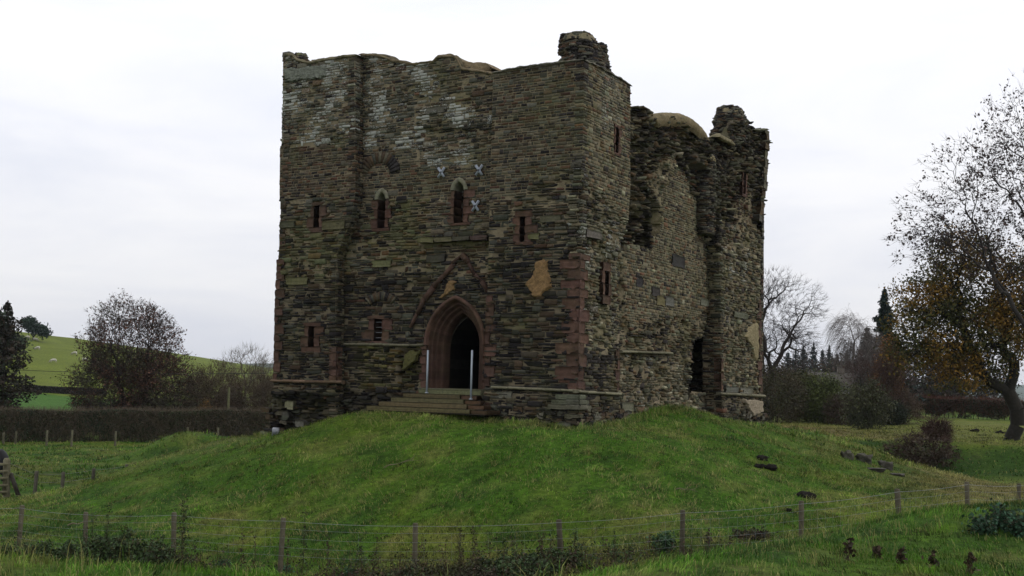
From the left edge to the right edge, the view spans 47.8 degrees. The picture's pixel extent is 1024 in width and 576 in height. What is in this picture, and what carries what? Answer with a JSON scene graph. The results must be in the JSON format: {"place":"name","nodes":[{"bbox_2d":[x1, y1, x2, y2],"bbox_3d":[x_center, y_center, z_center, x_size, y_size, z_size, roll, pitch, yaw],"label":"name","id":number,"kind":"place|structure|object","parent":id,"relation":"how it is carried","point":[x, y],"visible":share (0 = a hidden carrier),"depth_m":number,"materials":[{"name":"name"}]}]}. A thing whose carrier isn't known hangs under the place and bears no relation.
{"place":"outdoors","nodes":[
{"label":"outdoors","id":0,"kind":"place"},
{"bbox_2d":[0,331,1023,575],"bbox_3d":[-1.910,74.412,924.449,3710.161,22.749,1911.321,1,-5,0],"label":"ground","id":1,"kind":"structure","parent":0,"point":[58,349],"depth_m":32.20,"materials":[{"name":"green plant"}]},
{"bbox_2d":[0,449,8,480],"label":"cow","id":2,"kind":"object","parent":1,"relation":"on","point":[3,454],"visible":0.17,"depth_m":51.29},
{"bbox_2d":[0,458,20,496],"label":"field gate","id":3,"kind":"structure","parent":1,"relation":"on","point":[7,477],"depth_m":45.32,"materials":[{"name":"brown wood"}]},
{"bbox_2d":[0,541,32,556],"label":"bramble clump","id":4,"kind":"object","parent":1,"relation":"on","point":[6,551],"visible":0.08,"depth_m":26.57,"materials":[{"name":"green plant"}]},
{"bbox_2d":[0,307,33,356],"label":"dark tree","id":5,"kind":"object","parent":1,"relation":"on","point":[21,337],"visible":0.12,"depth_m":239.31,"materials":[{"name":"green plant"}]},
{"bbox_2d":[0,300,45,409],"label":"layered tree","id":6,"kind":"object","parent":1,"relation":"on","point":[9,326],"visible":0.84,"depth_m":91.59,"materials":[{"name":"green plant"}]},
{"bbox_2d":[0,541,59,554],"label":"bramble clump","id":7,"kind":"object","parent":1,"relation":"on","point":[26,550],"visible":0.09,"depth_m":26.81,"materials":[{"name":"green plant"}]},
{"bbox_2d":[17,315,52,339],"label":"hill pine","id":8,"kind":"object","parent":1,"relation":"on","point":[32,326],"visible":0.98,"depth_m":299.04,"materials":[{"name":"green plant"}]},
{"bbox_2d":[13,538,80,558],"bbox_3d":[-10.501,6.137,26.373,1.965,0.992,1.367,0,-5,19],"label":"bramble clump","id":9,"kind":"object","parent":1,"relation":"on","point":[49,544],"visible":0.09,"depth_m":26.27,"materials":[{"name":"green plant"}]},
{"bbox_2d":[23,385,105,395],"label":"hill hedge","id":10,"kind":"object","parent":1,"relation":"on","point":[51,389],"visible":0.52,"depth_m":177.59,"materials":[{"name":"green plant"}]},
{"bbox_2d":[9,463,127,493],"bbox_3d":[-18.337,8.102,49.313,1.353,1.900,8.383,0,-5,15],"label":"stake fence","id":11,"kind":"object","parent":1,"relation":"on","point":[36,473],"visible":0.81,"depth_m":46.85,"materials":[{"name":"brown wood"}]},
{"bbox_2d":[81,522,91,556],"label":"dock stalk","id":12,"kind":"object","parent":1,"relation":"on","point":[84,540],"visible":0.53,"depth_m":26.18,"materials":[{"name":"green plant"}]},
{"bbox_2d":[87,512,97,551],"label":"dock stalk","id":13,"kind":"object","parent":1,"relation":"on","point":[92,531],"visible":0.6,"depth_m":26.19,"materials":[{"name":"green plant"}]},
{"bbox_2d":[41,529,145,562],"bbox_3d":[-9.491,6.058,26.169,2.629,1.153,1.859,1,-5,0],"label":"bramble clump","id":14,"kind":"object","parent":1,"relation":"on","point":[64,548],"visible":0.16,"depth_m":25.88,"materials":[{"name":"green plant"}]},
{"bbox_2d":[99,507,115,556],"bbox_3d":[-9.228,5.799,26.162,0.412,1.730,0.419,1,-5,0],"label":"dock stalk","id":15,"kind":"object","parent":1,"relation":"on","point":[108,527],"visible":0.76,"depth_m":26.21,"materials":[{"name":"green plant"}]},
{"bbox_2d":[2,427,218,446],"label":"hedge fence","id":16,"kind":"object","parent":1,"relation":"on","point":[46,440],"visible":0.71,"depth_m":76.32,"materials":[{"name":"brown wood"}]},
{"bbox_2d":[63,526,164,565],"bbox_3d":[-8.834,6.000,25.926,2.161,1.239,1.801,4,-6,-30],"label":"bramble clump","id":17,"kind":"object","parent":1,"relation":"on","point":[118,541],"visible":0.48,"depth_m":25.89,"materials":[{"name":"green plant"}]},
{"bbox_2d":[50,288,204,422],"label":"round tree","id":18,"kind":"object","parent":1,"relation":"on","point":[144,383],"visible":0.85,"depth_m":94.64,"materials":[{"name":"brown plant"}]},
{"bbox_2d":[0,405,271,442],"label":"hedge","id":19,"kind":"object","parent":1,"relation":"on","point":[151,424],"visible":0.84,"depth_m":80.84,"materials":[{"name":"brown plant"}]},
{"bbox_2d":[102,537,194,565],"bbox_3d":[-8.154,6.115,25.704,2.209,0.997,1.629,1,-5,0],"label":"bramble clump","id":20,"kind":"object","parent":1,"relation":"on","point":[162,556],"visible":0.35,"depth_m":25.64,"materials":[{"name":"green plant"}]},
{"bbox_2d":[169,496,195,565],"bbox_3d":[-7.187,5.548,25.180,0.594,2.145,0.669,1,-5,0],"label":"dock stalk","id":21,"kind":"object","parent":1,"relation":"on","point":[182,552],"visible":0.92,"depth_m":25.21,"materials":[{"name":"green plant"}]},
{"bbox_2d":[159,363,206,409],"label":"brown tree","id":22,"kind":"object","parent":1,"relation":"on","point":[173,380],"visible":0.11,"depth_m":99.49,"materials":[{"name":"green plant"}]},
{"bbox_2d":[198,394,216,409],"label":"orange bush","id":23,"kind":"object","parent":1,"relation":"on","point":[205,403],"visible":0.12,"depth_m":94.41,"materials":[{"name":"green plant"}]},
{"bbox_2d":[176,363,239,431],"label":"thicket","id":24,"kind":"object","parent":1,"relation":"on","point":[207,387],"visible":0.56,"depth_m":96.20,"materials":[{"name":"brown plant"}]},
{"bbox_2d":[185,356,248,409],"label":"thicket","id":25,"kind":"object","parent":1,"relation":"on","point":[219,370],"visible":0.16,"depth_m":107.54,"materials":[{"name":"brown plant"}]},
{"bbox_2d":[214,556,231,567],"bbox_3d":[-6.834,6.477,27.220,0.485,0.333,0.448,1,-5,0],"label":"nettle patch","id":26,"kind":"object","parent":1,"relation":"on","point":[220,562],"visible":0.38,"depth_m":27.21,"materials":[{"name":"green plant"}]},
{"bbox_2d":[207,389,247,409],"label":"thicket","id":27,"kind":"object","parent":1,"relation":"on","point":[231,399],"visible":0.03,"depth_m":101.03,"materials":[{"name":"brown plant"}]},
{"bbox_2d":[227,387,229,408],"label":"utility pole","id":28,"kind":"object","parent":1,"relation":"on","point":[228,401],"visible":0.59,"depth_m":92.48,"materials":[{"name":"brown wood"}]},
{"bbox_2d":[10,369,254,373],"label":"overhead cable","id":29,"kind":"object","parent":28,"relation":"attached to","point":[137,373],"visible":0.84,"depth_m":93.68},
{"bbox_2d":[239,528,244,569],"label":"dock stalk","id":30,"kind":"object","parent":1,"relation":"on","point":[241,549],"visible":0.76,"depth_m":24.50,"materials":[{"name":"green plant"}]},
{"bbox_2d":[216,362,272,431],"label":"thicket","id":31,"kind":"object","parent":1,"relation":"on","point":[240,384],"visible":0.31,"depth_m":99.28,"materials":[{"name":"brown plant"}]},
{"bbox_2d":[217,339,273,406],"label":"bare willow","id":32,"kind":"object","parent":1,"relation":"on","point":[250,364],"visible":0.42,"depth_m":111.37,"materials":[{"name":"brown plant"}]},
{"bbox_2d":[251,535,257,567],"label":"dock stalk","id":33,"kind":"object","parent":1,"relation":"on","point":[255,554],"visible":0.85,"depth_m":24.50,"materials":[{"name":"green plant"}]},
{"bbox_2d":[243,368,273,410],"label":"thicket","id":34,"kind":"object","parent":1,"relation":"on","point":[261,394],"visible":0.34,"depth_m":97.16,"materials":[{"name":"brown plant"}]},
{"bbox_2d":[250,352,273,388],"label":"bare sapling","id":35,"kind":"object","parent":1,"relation":"on","point":[263,365],"visible":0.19,"depth_m":115.68,"materials":[{"name":"brown plant"}]},
{"bbox_2d":[272,427,278,435],"bbox_3d":[-8.041,4.899,39.307,0.280,0.300,0.190,1,-5,0],"label":"floodlight","id":36,"kind":"object","parent":1,"relation":"on","point":[274,429],"visible":0.75,"depth_m":39.23,"materials":[{"name":"metal"}]},
{"bbox_2d":[276,562,294,572],"bbox_3d":[-5.167,6.414,26.368,0.456,0.340,0.508,3,-5,-22],"label":"nettle patch","id":37,"kind":"object","parent":1,"relation":"on","point":[284,565],"visible":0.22,"depth_m":26.37,"materials":[{"name":"green plant"}]},
{"bbox_2d":[283,535,291,574],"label":"dock stalk","id":38,"kind":"object","parent":1,"relation":"on","point":[288,540],"visible":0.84,"depth_m":24.29,"materials":[{"name":"green plant"}]},
{"bbox_2d":[295,509,310,575],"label":"dock stalk","id":39,"kind":"object","parent":1,"relation":"on","point":[304,543],"visible":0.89,"depth_m":24.51,"materials":[{"name":"green plant"}]},
{"bbox_2d":[322,535,331,575],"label":"dock stalk","id":40,"kind":"object","parent":1,"relation":"on","point":[327,554],"visible":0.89,"depth_m":24.40,"materials":[{"name":"green plant"}]},
{"bbox_2d":[314,570,406,575],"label":"bramble clump","id":41,"kind":"object","parent":1,"relation":"on","point":[347,575],"visible":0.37,"depth_m":24.07,"materials":[{"name":"green plant"}]},
{"bbox_2d":[356,535,367,574],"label":"dock stalk","id":42,"kind":"object","parent":1,"relation":"on","point":[360,547],"visible":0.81,"depth_m":24.39,"materials":[{"name":"green plant"}]},
{"bbox_2d":[371,537,379,573],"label":"dock stalk","id":43,"kind":"object","parent":1,"relation":"on","point":[375,555],"visible":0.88,"depth_m":24.49,"materials":[{"name":"green plant"}]},
{"bbox_2d":[0,521,782,575],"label":"undergrowth","id":44,"kind":"object","parent":1,"relation":"on","point":[582,556],"visible":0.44,"depth_m":24.40,"materials":[{"name":"green plant"}]},
{"bbox_2d":[349,568,438,575],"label":"bramble clump","id":45,"kind":"object","parent":1,"relation":"on","point":[350,570],"visible":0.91,"depth_m":23.31,"materials":[{"name":"green plant"}]},
{"bbox_2d":[383,559,468,575],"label":"bramble clump","id":46,"kind":"object","parent":1,"relation":"on","point":[413,569],"visible":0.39,"depth_m":24.20,"materials":[{"name":"green plant"}]},
{"bbox_2d":[367,389,499,415],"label":"steps","id":47,"kind":"structure","parent":1,"relation":"on","point":[432,401],"depth_m":38.09,"materials":[{"name":"stone"}]},
{"bbox_2d":[425,350,428,392],"bbox_3d":[-2.845,2.816,38.872,0.090,1.445,0.090,-2,-6,31],"label":"handrail post","id":48,"kind":"object","parent":47,"relation":"on","point":[427,369],"visible":1,"depth_m":38.85,"materials":[{"name":"metal"}]},
{"bbox_2d":[469,350,472,399],"bbox_3d":[-1.316,2.827,37.588,0.090,1.604,0.090,-2,-6,31],"label":"handrail post","id":49,"kind":"object","parent":47,"relation":"on","point":[471,376],"visible":1,"depth_m":37.57,"materials":[{"name":"metal"}]},
{"bbox_2d":[453,528,466,563],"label":"dock stalk","id":50,"kind":"object","parent":1,"relation":"on","point":[459,551],"visible":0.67,"depth_m":24.61,"materials":[{"name":"green plant"}]},
{"bbox_2d":[405,560,516,575],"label":"bramble clump","id":51,"kind":"object","parent":1,"relation":"on","point":[470,572],"visible":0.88,"depth_m":23.44,"materials":[{"name":"green plant"}]},
{"bbox_2d":[467,526,480,562],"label":"dock stalk","id":52,"kind":"object","parent":1,"relation":"on","point":[474,544],"visible":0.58,"depth_m":24.61,"materials":[{"name":"green plant"}]},
{"bbox_2d":[449,552,537,574],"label":"bramble clump","id":53,"kind":"object","parent":1,"relation":"on","point":[486,564],"visible":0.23,"depth_m":24.24,"materials":[{"name":"green plant"}]},
{"bbox_2d":[500,539,507,558],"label":"dock stalk","id":54,"kind":"object","parent":1,"relation":"on","point":[503,543],"visible":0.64,"depth_m":24.61,"materials":[{"name":"green plant"}]},
{"bbox_2d":[0,482,1023,573],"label":"wire fence","id":55,"kind":"object","parent":1,"relation":"on","point":[559,522],"visible":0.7,"depth_m":25.07,"materials":[{"name":"grey wood"}]},
{"bbox_2d":[260,31,772,435],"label":"ruined castle","id":56,"kind":"structure","parent":1,"relation":"on","point":[571,236],"depth_m":40.66,"materials":[{"name":"stone"}]},
{"bbox_2d":[477,553,562,575],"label":"bramble clump","id":57,"kind":"object","parent":1,"relation":"on","point":[524,565],"visible":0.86,"depth_m":23.51,"materials":[{"name":"green plant"}]},
{"bbox_2d":[496,545,586,573],"bbox_3d":[0.491,5.822,24.548,2.094,0.689,1.174,2,-5,-10],"label":"bramble clump","id":58,"kind":"object","parent":1,"relation":"on","point":[561,556],"visible":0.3,"depth_m":24.51,"materials":[{"name":"green plant"}]},
{"bbox_2d":[570,526,581,553],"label":"dock stalk","id":59,"kind":"object","parent":1,"relation":"on","point":[576,539],"visible":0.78,"depth_m":24.81,"materials":[{"name":"green plant"}]},
{"bbox_2d":[646,531,676,552],"bbox_3d":[3.350,5.650,25.682,0.668,0.514,0.661,-1,-6,29],"label":"nettle patch","id":60,"kind":"object","parent":1,"relation":"on","point":[666,543],"visible":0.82,"depth_m":25.51,"materials":[{"name":"green plant"}]},
{"bbox_2d":[732,527,777,540],"bbox_3d":[5.573,5.668,26.591,1.063,0.320,0.838,1,-5,0],"label":"bramble clump","id":61,"kind":"object","parent":1,"relation":"on","point":[757,534],"visible":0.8,"depth_m":26.44,"materials":[{"name":"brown plant"}]},
{"bbox_2d":[756,455,768,460],"bbox_3d":[7.589,5.187,35.160,0.390,0.233,0.431,4,-6,-28],"label":"molehill","id":62,"kind":"object","parent":1,"relation":"on","point":[762,457],"visible":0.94,"depth_m":35.03,"materials":[{"name":"soil"}]},
{"bbox_2d":[764,464,777,470],"bbox_3d":[7.586,5.303,33.974,0.441,0.289,0.428,0,-5,12],"label":"molehill","id":63,"kind":"object","parent":1,"relation":"on","point":[772,467],"visible":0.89,"depth_m":33.84,"materials":[{"name":"soil"}]},
{"bbox_2d":[763,363,812,422],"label":"scrub bush","id":64,"kind":"object","parent":1,"relation":"on","point":[786,385],"visible":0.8,"depth_m":97.25,"materials":[{"name":"green plant"}]},
{"bbox_2d":[765,357,828,394],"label":"distant copse","id":65,"kind":"object","parent":1,"relation":"on","point":[789,367],"visible":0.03,"depth_m":189.17,"materials":[{"name":"green plant"}]},
{"bbox_2d":[763,264,831,420],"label":"bare oak","id":66,"kind":"object","parent":1,"relation":"on","point":[788,331],"visible":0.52,"depth_m":99.66,"materials":[{"name":"grey plant"}]},
{"bbox_2d":[769,367,835,421],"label":"scrub bush","id":67,"kind":"object","parent":1,"relation":"on","point":[805,375],"visible":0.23,"depth_m":101.15,"materials":[{"name":"green plant"}]},
{"bbox_2d":[796,491,816,498],"bbox_3d":[7.909,5.603,31.042,0.558,0.290,0.481,1,-5,0],"label":"molehill","id":68,"kind":"object","parent":1,"relation":"on","point":[806,493],"visible":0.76,"depth_m":30.92,"materials":[{"name":"soil"}]},
{"bbox_2d":[807,344,818,371],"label":"conifer","id":69,"kind":"object","parent":1,"relation":"on","point":[812,356],"visible":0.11,"depth_m":329.59,"materials":[{"name":"green plant"}]},
{"bbox_2d":[769,394,866,417],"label":"hedge","id":70,"kind":"object","parent":1,"relation":"on","point":[793,413],"visible":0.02,"depth_m":111.07,"materials":[{"name":"green plant"}]},
{"bbox_2d":[819,350,826,371],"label":"conifer","id":71,"kind":"object","parent":1,"relation":"on","point":[822,355],"visible":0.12,"depth_m":337.40,"materials":[{"name":"green plant"}]},
{"bbox_2d":[798,366,849,423],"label":"scrub bush","id":72,"kind":"object","parent":1,"relation":"on","point":[816,391],"visible":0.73,"depth_m":98.21,"materials":[{"name":"green plant"}]},
{"bbox_2d":[825,345,832,369],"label":"conifer","id":73,"kind":"object","parent":1,"relation":"on","point":[828,348],"visible":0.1,"depth_m":345.67,"materials":[{"name":"green plant"}]},
{"bbox_2d":[806,365,852,393],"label":"timbered house","id":74,"kind":"structure","parent":1,"relation":"on","point":[839,377],"depth_m":151.59,"materials":[{"name":"grey wood"}]},
{"bbox_2d":[813,349,857,372],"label":"distant copse","id":75,"kind":"object","parent":1,"relation":"on","point":[832,366],"visible":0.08,"depth_m":169.25,"materials":[{"name":"green plant"}]},
{"bbox_2d":[821,392,860,425],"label":"scrub bush","id":76,"kind":"object","parent":1,"relation":"on","point":[835,403],"visible":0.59,"depth_m":96.26,"materials":[{"name":"green plant"}]},
{"bbox_2d":[840,450,853,459],"bbox_3d":[11.649,5.862,40.151,0.445,0.464,0.483,1,-5,0],"label":"boulder","id":77,"kind":"object","parent":1,"relation":"on","point":[848,454],"visible":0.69,"depth_m":40.01,"materials":[{"name":"stone"}]},
{"bbox_2d":[842,538,855,561],"bbox_3d":[3.435,2.700,11.814,0.153,0.306,0.109,1,-5,0],"label":"withered dock","id":78,"kind":"object","parent":1,"relation":"on","point":[849,545],"visible":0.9,"depth_m":11.81,"materials":[{"name":"brown plant"}]},
{"bbox_2d":[820,303,892,393],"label":"birch tree","id":79,"kind":"object","parent":1,"relation":"on","point":[849,353],"visible":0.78,"depth_m":117.71,"materials":[{"name":"grey plant"}]},
{"bbox_2d":[850,328,874,395],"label":"spruce tree","id":80,"kind":"object","parent":1,"relation":"on","point":[864,362],"visible":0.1,"depth_m":125.68,"materials":[{"name":"green plant"}]},
{"bbox_2d":[855,453,872,464],"bbox_3d":[12.431,6.092,40.848,0.668,0.510,0.643,1,-5,0],"label":"boulder","id":81,"kind":"object","parent":1,"relation":"on","point":[863,457],"visible":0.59,"depth_m":40.70,"materials":[{"name":"stone"}]},
{"bbox_2d":[836,374,897,429],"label":"scrub bush","id":82,"kind":"object","parent":1,"relation":"on","point":[857,415],"visible":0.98,"depth_m":89.19,"materials":[{"name":"green plant"}]},
{"bbox_2d":[864,467,885,472],"bbox_3d":[12.206,6.128,38.901,0.734,0.181,0.617,1,-5,0],"label":"boulder","id":83,"kind":"object","parent":1,"relation":"on","point":[880,470],"visible":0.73,"depth_m":38.73,"materials":[{"name":"stone"}]},
{"bbox_2d":[871,545,882,557],"bbox_3d":[3.870,2.825,12.175,0.151,0.233,0.147,4,-5,-22],"label":"withered dock","id":84,"kind":"object","parent":1,"relation":"on","point":[877,550],"visible":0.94,"depth_m":12.18,"materials":[{"name":"brown plant"}]},
{"bbox_2d":[839,347,918,415],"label":"purple thorn","id":85,"kind":"object","parent":1,"relation":"on","point":[881,367],"visible":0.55,"depth_m":103.50,"materials":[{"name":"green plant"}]},
{"bbox_2d":[878,460,893,470],"bbox_3d":[13.015,6.253,40.282,0.502,0.511,0.460,1,-5,0],"label":"boulder","id":86,"kind":"object","parent":1,"relation":"on","point":[886,465],"visible":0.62,"depth_m":40.14,"materials":[{"name":"stone"}]},
{"bbox_2d":[854,289,925,409],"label":"spruce tree","id":87,"kind":"object","parent":1,"relation":"on","point":[884,309],"visible":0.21,"depth_m":119.89,"materials":[{"name":"green plant"}]},
{"bbox_2d":[867,332,913,401],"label":"orange tree","id":88,"kind":"object","parent":1,"relation":"on","point":[894,383],"visible":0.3,"depth_m":105.25,"materials":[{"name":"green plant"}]},
{"bbox_2d":[871,398,911,425],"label":"scrub bush","id":89,"kind":"object","parent":1,"relation":"on","point":[901,413],"visible":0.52,"depth_m":100.97,"materials":[{"name":"green plant"}]},
{"bbox_2d":[895,546,908,563],"bbox_3d":[3.990,2.760,11.810,0.146,0.254,0.106,1,-5,0],"label":"withered dock","id":90,"kind":"object","parent":1,"relation":"on","point":[899,554],"visible":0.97,"depth_m":11.80,"materials":[{"name":"brown plant"}]},
{"bbox_2d":[888,388,931,424],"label":"scrub bush","id":91,"kind":"object","parent":1,"relation":"on","point":[911,402],"visible":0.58,"depth_m":103.09,"materials":[{"name":"brown plant"}]},
{"bbox_2d":[881,428,967,467],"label":"scrub bush","id":92,"kind":"object","parent":1,"relation":"on","point":[934,452],"visible":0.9,"depth_m":65.62,"materials":[{"name":"brown plant"}]},
{"bbox_2d":[921,550,939,567],"bbox_3d":[4.152,2.736,11.451,0.171,0.279,0.123,0,-5,16],"label":"withered dock","id":93,"kind":"object","parent":1,"relation":"on","point":[932,560],"visible":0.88,"depth_m":11.45,"materials":[{"name":"brown plant"}]},
{"bbox_2d":[901,336,970,397],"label":"distant copse","id":94,"kind":"object","parent":1,"relation":"on","point":[926,392],"visible":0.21,"depth_m":172.27,"materials":[{"name":"brown plant"}]},
{"bbox_2d":[916,413,957,440],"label":"scrub bush","id":95,"kind":"object","parent":1,"relation":"on","point":[932,425],"visible":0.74,"depth_m":71.28,"materials":[{"name":"brown plant"}]},
{"bbox_2d":[873,218,1023,440],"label":"autumn oak","id":96,"kind":"object","parent":1,"relation":"on","point":[996,319],"visible":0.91,"depth_m":78.26,"materials":[{"name":"brown plant"}]},
{"bbox_2d":[882,69,1023,327],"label":"ash tree","id":97,"kind":"object","parent":1,"relation":"on","point":[999,286],"visible":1,"depth_m":74.50,"materials":[{"name":"brown plant"}]},
{"bbox_2d":[908,393,1023,419],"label":"hedge","id":98,"kind":"object","parent":1,"relation":"on","point":[939,406],"visible":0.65,"depth_m":119.33,"materials":[{"name":"brown plant"}]},
{"bbox_2d":[915,357,1023,410],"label":"distant copse","id":99,"kind":"object","parent":1,"relation":"on","point":[982,392],"visible":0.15,"depth_m":173.00,"materials":[{"name":"brown plant"}]},
{"bbox_2d":[963,552,979,573],"bbox_3d":[4.457,2.742,11.206,0.166,0.372,0.134,4,-5,-24],"label":"withered dock","id":100,"kind":"object","parent":1,"relation":"on","point":[971,561],"visible":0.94,"depth_m":11.19,"materials":[{"name":"brown plant"}]},
{"bbox_2d":[961,507,999,536],"bbox_3d":[5.546,2.787,13.682,0.445,0.401,0.417,1,-5,0],"label":"nettle patch","id":101,"kind":"object","parent":1,"relation":"on","point":[982,523],"visible":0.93,"depth_m":13.65,"materials":[{"name":"green plant"}]},
{"bbox_2d":[981,498,1019,531],"bbox_3d":[5.963,2.788,14.024,0.471,0.457,0.413,3,-5,-17],"label":"nettle patch","id":102,"kind":"object","parent":1,"relation":"on","point":[1001,512],"visible":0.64,"depth_m":14.01,"materials":[{"name":"green plant"}]},
{"bbox_2d":[997,508,1023,537],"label":"nettle patch","id":103,"kind":"object","parent":1,"relation":"on","point":[1015,523],"visible":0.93,"depth_m":13.61,"materials":[{"name":"green plant"}]},
{"bbox_2d":[0,0,1023,384],"label":"sky","id":104,"kind":"structure","parent":0,"point":[140,143],"materials":[{"name":"white"}]},
{"bbox_2d":[246,363,1023,400],"bbox_3d":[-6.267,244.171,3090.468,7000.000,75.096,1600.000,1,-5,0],"label":"hills","id":105,"kind":"structure","parent":0,"point":[1019,390],"depth_m":2677.39,"materials":[{"name":"green plant"}]},
{"bbox_2d":[705,528,712,551],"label":"dock stalk","id":106,"kind":"object","parent":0,"point":[708,540],"visible":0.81,"depth_m":25.23,"materials":[{"name":"brown plant"}]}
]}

